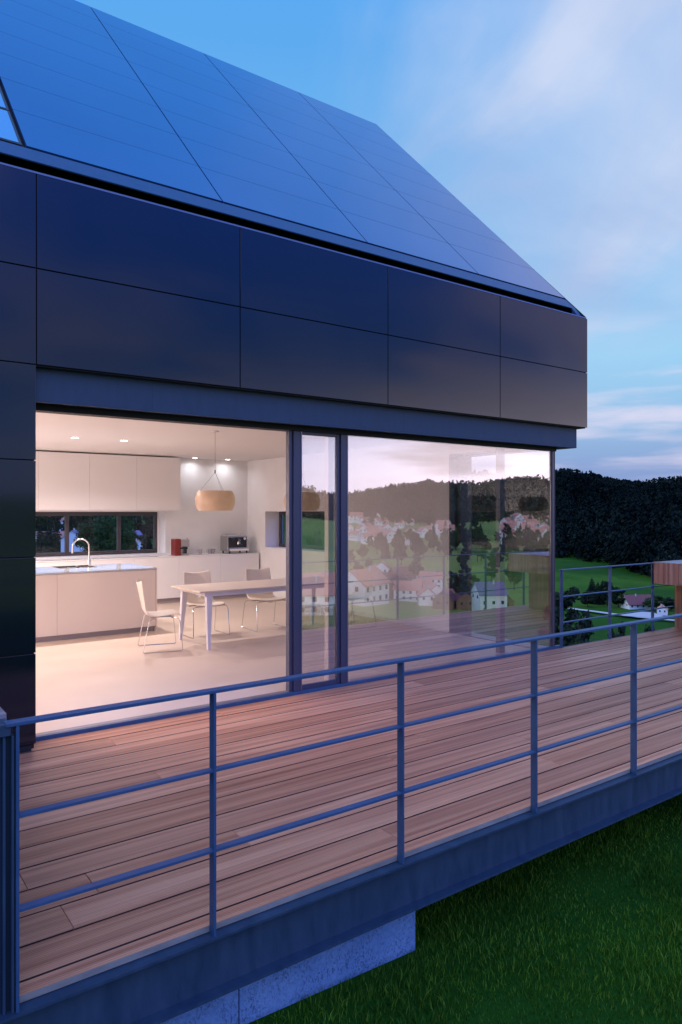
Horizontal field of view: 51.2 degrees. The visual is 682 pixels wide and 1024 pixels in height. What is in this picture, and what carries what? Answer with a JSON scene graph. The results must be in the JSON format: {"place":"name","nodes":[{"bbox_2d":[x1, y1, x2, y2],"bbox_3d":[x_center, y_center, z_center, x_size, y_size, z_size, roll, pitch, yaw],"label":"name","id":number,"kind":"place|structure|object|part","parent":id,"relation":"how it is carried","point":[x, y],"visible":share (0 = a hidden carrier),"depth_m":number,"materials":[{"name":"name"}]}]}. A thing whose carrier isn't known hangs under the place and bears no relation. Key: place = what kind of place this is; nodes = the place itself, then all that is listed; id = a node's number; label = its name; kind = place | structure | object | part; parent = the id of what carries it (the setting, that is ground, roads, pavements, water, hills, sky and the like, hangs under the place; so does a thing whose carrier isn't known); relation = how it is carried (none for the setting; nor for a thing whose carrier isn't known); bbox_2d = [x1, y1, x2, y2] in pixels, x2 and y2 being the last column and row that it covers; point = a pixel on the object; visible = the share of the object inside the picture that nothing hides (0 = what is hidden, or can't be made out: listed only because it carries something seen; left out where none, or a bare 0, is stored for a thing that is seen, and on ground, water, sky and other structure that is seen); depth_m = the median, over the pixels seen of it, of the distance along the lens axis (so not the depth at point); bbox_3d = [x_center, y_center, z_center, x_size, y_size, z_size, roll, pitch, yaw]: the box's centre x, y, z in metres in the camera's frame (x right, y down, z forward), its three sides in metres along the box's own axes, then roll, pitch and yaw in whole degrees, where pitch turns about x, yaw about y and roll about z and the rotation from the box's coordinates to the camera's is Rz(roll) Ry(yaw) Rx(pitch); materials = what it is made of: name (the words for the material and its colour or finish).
{"place":"outdoors","nodes":[
{"label":"outdoors","id":0,"kind":"place"},
{"bbox_2d":[36,538,156,641],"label":"kitchen island","id":1,"kind":"structure","parent":0,"point":[81,601],"depth_m":10.27,"materials":[{"name":"beige paint"}]},
{"bbox_2d":[76,0,681,481],"label":"sky","id":2,"kind":"structure","parent":0,"point":[557,124],"materials":[{"name":"blue"}]},
{"bbox_2d":[107,515,681,1023],"bbox_3d":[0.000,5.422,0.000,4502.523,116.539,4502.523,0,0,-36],"label":"ground","id":3,"kind":"structure","parent":0,"point":[525,589],"depth_m":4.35,"materials":[{"name":"green plant"}]},
{"bbox_2d":[36,523,43,552],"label":"fir tree","id":4,"kind":"object","parent":3,"relation":"on","point":[38,534],"visible":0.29,"depth_m":188.52,"materials":[{"name":"green plant"}]},
{"bbox_2d":[36,533,49,552],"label":"broadleaf tree","id":5,"kind":"object","parent":3,"relation":"on","point":[42,546],"visible":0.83,"depth_m":165.52,"materials":[{"name":"green plant"}]},
{"bbox_2d":[36,516,54,530],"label":"broadleaf tree","id":6,"kind":"object","parent":3,"relation":"on","point":[42,520],"visible":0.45,"depth_m":278.82,"materials":[{"name":"green plant"}]},
{"bbox_2d":[43,519,52,542],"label":"fir tree","id":7,"kind":"object","parent":3,"relation":"on","point":[47,533],"visible":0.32,"depth_m":184.72,"materials":[{"name":"green plant"}]},
{"bbox_2d":[36,531,63,538],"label":"village house","id":8,"kind":"structure","parent":3,"relation":"on","point":[62,533],"depth_m":195.24,"materials":[{"name":"tile"}]},
{"bbox_2d":[42,546,59,556],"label":"broadleaf tree","id":9,"kind":"object","parent":3,"relation":"on","point":[49,549],"visible":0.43,"depth_m":138.34,"materials":[{"name":"green plant"}]},
{"bbox_2d":[46,523,61,551],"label":"fir tree","id":10,"kind":"object","parent":3,"relation":"on","point":[53,530],"visible":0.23,"depth_m":175.92,"materials":[{"name":"green plant"}]},
{"bbox_2d":[52,516,60,530],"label":"fir tree","id":11,"kind":"object","parent":3,"relation":"on","point":[56,520],"visible":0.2,"depth_m":316.38,"materials":[{"name":"green plant"}]},
{"bbox_2d":[50,516,62,527],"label":"broadleaf tree","id":12,"kind":"object","parent":3,"relation":"on","point":[59,517],"visible":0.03,"depth_m":350.56,"materials":[{"name":"green plant"}]},
{"bbox_2d":[52,533,61,551],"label":"broadleaf tree","id":13,"kind":"object","parent":3,"relation":"on","point":[57,538],"visible":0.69,"depth_m":171.40,"materials":[{"name":"green plant"}]},
{"bbox_2d":[61,516,76,530],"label":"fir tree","id":14,"kind":"object","parent":3,"relation":"on","point":[62,527],"visible":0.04,"depth_m":315.48,"materials":[{"name":"green plant"}]},
{"bbox_2d":[59,528,83,555],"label":"village house","id":15,"kind":"structure","parent":3,"relation":"on","point":[72,534],"depth_m":138.23,"materials":[{"name":"stone"}]},
{"bbox_2d":[69,516,81,531],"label":"fir tree","id":16,"kind":"object","parent":3,"relation":"on","point":[74,522],"visible":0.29,"depth_m":291.41,"materials":[{"name":"green plant"}]},
{"bbox_2d":[77,516,90,529],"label":"broadleaf tree","id":17,"kind":"object","parent":3,"relation":"on","point":[82,518],"visible":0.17,"depth_m":395.09,"materials":[{"name":"green plant"}]},
{"bbox_2d":[73,516,115,551],"bbox_3d":[-21.028,2.961,62.240,4.112,5.488,4.578,0,0,-36],"label":"broadleaf tree","id":18,"kind":"object","parent":3,"relation":"on","point":[95,536],"visible":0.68,"depth_m":61.50,"materials":[{"name":"green plant"}]},
{"bbox_2d":[87,516,102,525],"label":"broadleaf tree","id":19,"kind":"object","parent":3,"relation":"on","point":[91,518],"visible":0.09,"depth_m":277.48,"materials":[{"name":"green plant"}]},
{"bbox_2d":[105,520,138,550],"bbox_3d":[-18.686,3.083,60.992,2.775,4.966,2.492,0,0,-14],"label":"broadleaf tree","id":20,"kind":"object","parent":3,"relation":"on","point":[128,540],"visible":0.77,"depth_m":60.69,"materials":[{"name":"green plant"}]},
{"bbox_2d":[121,516,148,534],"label":"broadleaf tree","id":21,"kind":"object","parent":3,"relation":"on","point":[140,526],"visible":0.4,"depth_m":259.06,"materials":[{"name":"green plant"}]},
{"bbox_2d":[136,538,142,553],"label":"village house","id":22,"kind":"structure","parent":3,"relation":"on","point":[139,543],"depth_m":123.71,"materials":[{"name":"tile"}]},
{"bbox_2d":[136,534,146,541],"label":"broadleaf tree","id":23,"kind":"object","parent":3,"relation":"on","point":[138,537],"visible":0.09,"depth_m":134.09,"materials":[{"name":"green plant"}]},
{"bbox_2d":[140,533,152,549],"bbox_3d":[-12.369,3.128,46.474,1.628,3.552,1.758,0,0,-37],"label":"round bush","id":24,"kind":"object","parent":3,"relation":"on","point":[147,544],"visible":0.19,"depth_m":45.81,"materials":[{"name":"green plant"}]},
{"bbox_2d":[143,519,152,537],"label":"broadleaf tree","id":25,"kind":"object","parent":3,"relation":"on","point":[150,530],"visible":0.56,"depth_m":317.60,"materials":[{"name":"green plant"}]},
{"bbox_2d":[161,911,414,1023],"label":"concrete wall","id":26,"kind":"structure","parent":3,"relation":"on","point":[294,983],"depth_m":3.54,"materials":[{"name":"grey concrete"}]},
{"bbox_2d":[0,627,681,1023],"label":"wooden deck","id":27,"kind":"structure","parent":26,"relation":"on","point":[146,949],"depth_m":4.33,"materials":[{"name":"brown wood"}]},
{"bbox_2d":[0,707,13,1015],"bbox_3d":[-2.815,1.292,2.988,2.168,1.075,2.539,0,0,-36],"label":"railing post","id":28,"kind":"object","parent":27,"relation":"on","point":[6,869],"visible":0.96,"depth_m":2.60,"materials":[{"name":"black"}]},
{"bbox_2d":[3,613,681,1012],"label":"front railing","id":29,"kind":"object","parent":27,"relation":"on","point":[213,769],"visible":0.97,"depth_m":3.35,"materials":[{"name":"metal"}]},
{"bbox_2d":[559,563,673,647],"bbox_3d":[4.037,1.282,10.271,2.780,1.037,0.050,0,0,-36],"label":"railing","id":30,"kind":"object","parent":27,"relation":"on","point":[610,614],"visible":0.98,"depth_m":10.10,"materials":[{"name":"metal"}]},
{"bbox_2d":[652,560,681,628],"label":"timber bar","id":31,"kind":"object","parent":27,"relation":"on","point":[667,572],"visible":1,"depth_m":10.66,"materials":[{"name":"brown wood"}]},
{"bbox_2d":[0,0,586,752],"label":"modern house","id":32,"kind":"structure","parent":3,"relation":"on","point":[262,276],"depth_m":7.63,"materials":[{"name":"black"}]},
{"bbox_2d":[35,512,158,556],"bbox_3d":[-6.480,0.424,12.971,6.599,0.853,0.060,0,0,-36],"label":"rear window","id":33,"kind":"structure","parent":32,"relation":"in","point":[66,515],"depth_m":14.28,"materials":[{"name":"grey"}]},
{"bbox_2d":[34,451,179,509],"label":"wall cabinets","id":34,"kind":"object","parent":32,"relation":"attached to","point":[74,481],"depth_m":13.53,"materials":[{"name":"white paint"}]},
{"bbox_2d":[34,451,37,509],"bbox_3d":[-5.816,-0.564,12.565,0.903,1.058,0.021,0,0,-36],"label":"door","id":35,"kind":"structure","parent":34,"relation":"in","point":[36,460],"depth_m":12.80,"materials":[{"name":"white paint"}]},
{"bbox_2d":[38,451,88,509],"bbox_3d":[-5.085,-0.564,13.098,0.903,1.058,0.021,0,0,-36],"label":"door","id":36,"kind":"structure","parent":34,"relation":"in","point":[63,478],"depth_m":13.08,"materials":[{"name":"white paint"}]},
{"bbox_2d":[89,454,136,509],"bbox_3d":[-4.353,-0.564,13.630,0.903,1.058,0.021,0,0,-36],"label":"door","id":37,"kind":"structure","parent":34,"relation":"in","point":[112,478],"depth_m":13.61,"materials":[{"name":"white paint"}]},
{"bbox_2d":[137,456,179,509],"bbox_3d":[-3.622,-0.564,14.163,0.903,1.058,0.021,0,0,-36],"label":"door","id":38,"kind":"structure","parent":34,"relation":"in","point":[158,478],"depth_m":14.15,"materials":[{"name":"white paint"}]},
{"bbox_2d":[34,552,258,603],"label":"base cabinets","id":39,"kind":"object","parent":32,"relation":"on","point":[220,567],"visible":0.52,"depth_m":14.18,"materials":[{"name":"white paint"}]},
{"bbox_3d":[-5.064,1.298,12.844,0.906,0.801,0.022,0,0,-36],"label":"door","id":40,"kind":"part","parent":39,"relation":"part of","materials":[{"name":"white paint"}]},
{"bbox_3d":[-4.330,1.298,13.378,0.906,0.801,0.022,0,0,-36],"label":"door","id":41,"kind":"part","parent":39,"relation":"part of","materials":[{"name":"white paint"}]},
{"bbox_3d":[-3.596,1.298,13.913,0.906,0.801,0.022,0,0,-36],"label":"door","id":42,"kind":"part","parent":39,"relation":"part of","materials":[{"name":"white paint"}]},
{"bbox_2d":[171,538,189,555],"bbox_3d":[-3.263,0.701,14.483,0.320,0.350,0.225,0,0,-36],"label":"coffee maker","id":43,"kind":"object","parent":39,"relation":"on","point":[177,545],"visible":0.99,"depth_m":14.39,"materials":[{"name":"red plastic"}]},
{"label":"door","id":44,"kind":"part","parent":39,"relation":"part of","materials":[{"name":"white paint"}]},
{"bbox_2d":[220,534,248,553],"bbox_3d":[-2.231,0.671,15.144,0.506,0.410,0.472,0,0,-36],"label":"espresso machine","id":45,"kind":"object","parent":39,"relation":"on","point":[234,543],"visible":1,"depth_m":15.07,"materials":[{"name":"silver metal"}]},
{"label":"door","id":46,"kind":"part","parent":39,"relation":"part of","materials":[{"name":"white paint"}]},
{"bbox_2d":[136,579,182,653],"bbox_3d":[-2.404,1.341,9.378,0.557,0.914,0.583,0,0,-22],"label":"dining chair","id":47,"kind":"object","parent":32,"relation":"on","point":[162,613],"visible":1,"depth_m":9.27,"materials":[{"name":"beige"}]},
{"bbox_2d":[183,570,229,638],"bbox_3d":[-2.018,1.341,10.472,0.583,0.914,0.557,0,0,-36],"label":"dining chair","id":48,"kind":"object","parent":32,"relation":"on","point":[204,577],"visible":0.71,"depth_m":10.59,"materials":[{"name":"beige plastic"}]},
{"bbox_2d":[195,431,234,510],"bbox_3d":[-1.742,-0.570,9.865,0.550,1.100,0.550,0,0,-36],"label":"pendant lamp","id":49,"kind":"object","parent":32,"relation":"hanging from","point":[214,500],"visible":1,"depth_m":9.64,"materials":[{"name":"beige wood"}]},
{"bbox_2d":[171,576,353,649],"bbox_3d":[-1.096,1.416,10.336,2.490,0.768,0.954,0,0,-36],"label":"dining table","id":50,"kind":"object","parent":32,"relation":"on","point":[207,591],"visible":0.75,"depth_m":9.98,"materials":[{"name":"beige wood"}]},
{"bbox_2d":[242,567,285,631],"bbox_3d":[-1.181,1.341,11.082,0.583,0.914,0.557,0,0,-35],"label":"dining chair","id":51,"kind":"object","parent":32,"relation":"on","point":[258,574],"visible":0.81,"depth_m":11.21,"materials":[{"name":"beige plastic"}]},
{"bbox_2d":[284,437,319,510],"bbox_3d":[-0.587,-0.570,10.707,0.550,1.100,0.550,0,0,-36],"label":"pendant lamp","id":52,"kind":"object","parent":32,"relation":"hanging from","point":[310,501],"visible":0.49,"depth_m":10.50,"materials":[{"name":"beige wood"}]},
{"bbox_2d":[279,511,324,549],"bbox_3d":[-0.640,0.366,14.398,0.060,0.755,2.270,0,0,-36],"label":"side window","id":53,"kind":"structure","parent":32,"relation":"in","point":[281,513],"depth_m":14.55,"materials":[{"name":"brown"}]},
{"bbox_2d":[286,431,347,691],"bbox_3d":[-0.237,0.485,7.227,0.699,2.568,0.089,0,0,-35],"label":"sliding door","id":54,"kind":"structure","parent":32,"relation":"in","point":[293,439],"depth_m":7.06,"materials":[{"name":"grey metal"}]},
{"bbox_2d":[348,566,376,629],"bbox_3d":[0.205,1.341,11.272,0.557,0.914,0.583,0,0,-36],"label":"dining chair","id":55,"kind":"object","parent":32,"relation":"on","point":[364,576],"visible":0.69,"depth_m":11.38,"materials":[{"name":"beige plastic"}]},
{"bbox_2d":[285,515,324,524],"bbox_3d":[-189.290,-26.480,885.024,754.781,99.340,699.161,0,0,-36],"label":"woods","id":56,"kind":"object","parent":3,"relation":"on","point":[310,518],"depth_m":732.93,"materials":[{"name":"green plant"}]},
{"bbox_2d":[306,523,322,545],"bbox_3d":[-2.984,6.100,59.932,3.516,10.493,3.256,0,0,-15],"label":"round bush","id":57,"kind":"object","parent":3,"relation":"on","point":[316,540],"visible":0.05,"depth_m":58.97,"materials":[{"name":"green plant"}]},
{"bbox_2d":[537,586,580,644],"bbox_3d":[17.064,9.388,55.566,3.494,7.335,3.435,0,0,8],"label":"broadleaf tree","id":58,"kind":"object","parent":3,"relation":"on","point":[572,614],"visible":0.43,"depth_m":55.20,"materials":[{"name":"green plant"}]},
{"bbox_2d":[557,610,594,646],"bbox_3d":[16.041,9.241,47.240,2.442,5.433,2.637,0,0,-32],"label":"round bush","id":59,"kind":"object","parent":3,"relation":"on","point":[580,638],"visible":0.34,"depth_m":47.52,"materials":[{"name":"green plant"}]},
{"bbox_2d":[472,468,681,576],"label":"hill forest","id":60,"kind":"object","parent":3,"relation":"on","point":[613,521],"visible":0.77,"depth_m":607.00,"materials":[{"name":"green plant"}]},
{"bbox_2d":[576,591,596,606],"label":"broadleaf tree","id":61,"kind":"object","parent":3,"relation":"on","point":[585,601],"visible":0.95,"depth_m":299.50,"materials":[{"name":"green plant"}]},
{"bbox_2d":[586,579,596,598],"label":"fir tree","id":62,"kind":"object","parent":3,"relation":"on","point":[590,588],"visible":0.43,"depth_m":315.67,"materials":[{"name":"green plant"}]},
{"bbox_2d":[592,583,606,604],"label":"fir tree","id":63,"kind":"object","parent":3,"relation":"on","point":[599,600],"visible":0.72,"depth_m":309.33,"materials":[{"name":"green plant"}]},
{"bbox_2d":[597,581,620,605],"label":"broadleaf tree","id":64,"kind":"object","parent":3,"relation":"on","point":[604,596],"visible":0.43,"depth_m":303.17,"materials":[{"name":"green plant"}]},
{"bbox_2d":[607,621,625,637],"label":"round bush","id":65,"kind":"object","parent":3,"relation":"on","point":[621,630],"visible":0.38,"depth_m":209.38,"materials":[{"name":"green plant"}]},
{"bbox_2d":[606,590,627,607],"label":"broadleaf tree","id":66,"kind":"object","parent":3,"relation":"on","point":[616,600],"visible":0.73,"depth_m":295.64,"materials":[{"name":"green plant"}]},
{"bbox_2d":[621,594,655,609],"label":"farmhouse","id":67,"kind":"object","parent":3,"relation":"on","point":[635,601],"visible":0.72,"depth_m":290.76,"materials":[{"name":"red tile"}]},
{"bbox_2d":[622,612,661,617],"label":"yard","id":68,"kind":"structure","parent":3,"relation":"on","point":[644,614],"depth_m":267.00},
{"bbox_2d":[644,625,650,631],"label":"round bush","id":69,"kind":"object","parent":3,"relation":"on","point":[647,629],"visible":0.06,"depth_m":202.50,"materials":[{"name":"green plant"}]},
{"bbox_2d":[642,595,668,610],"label":"broadleaf tree","id":70,"kind":"object","parent":3,"relation":"on","point":[659,600],"visible":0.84,"depth_m":282.35,"materials":[{"name":"green plant"}]},
{"bbox_2d":[656,604,667,615],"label":"village house","id":71,"kind":"structure","parent":3,"relation":"on","point":[663,611],"depth_m":271.40,"materials":[{"name":"white paint"}]},
{"bbox_2d":[665,597,674,610],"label":"broadleaf tree","id":72,"kind":"object","parent":3,"relation":"on","point":[671,602],"visible":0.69,"depth_m":281.52,"materials":[{"name":"green plant"}]},
{"bbox_2d":[568,608,674,620],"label":"road","id":73,"kind":"structure","parent":0,"point":[616,613],"depth_m":273.52,"materials":[{"name":"grey asphalt"}]}
]}

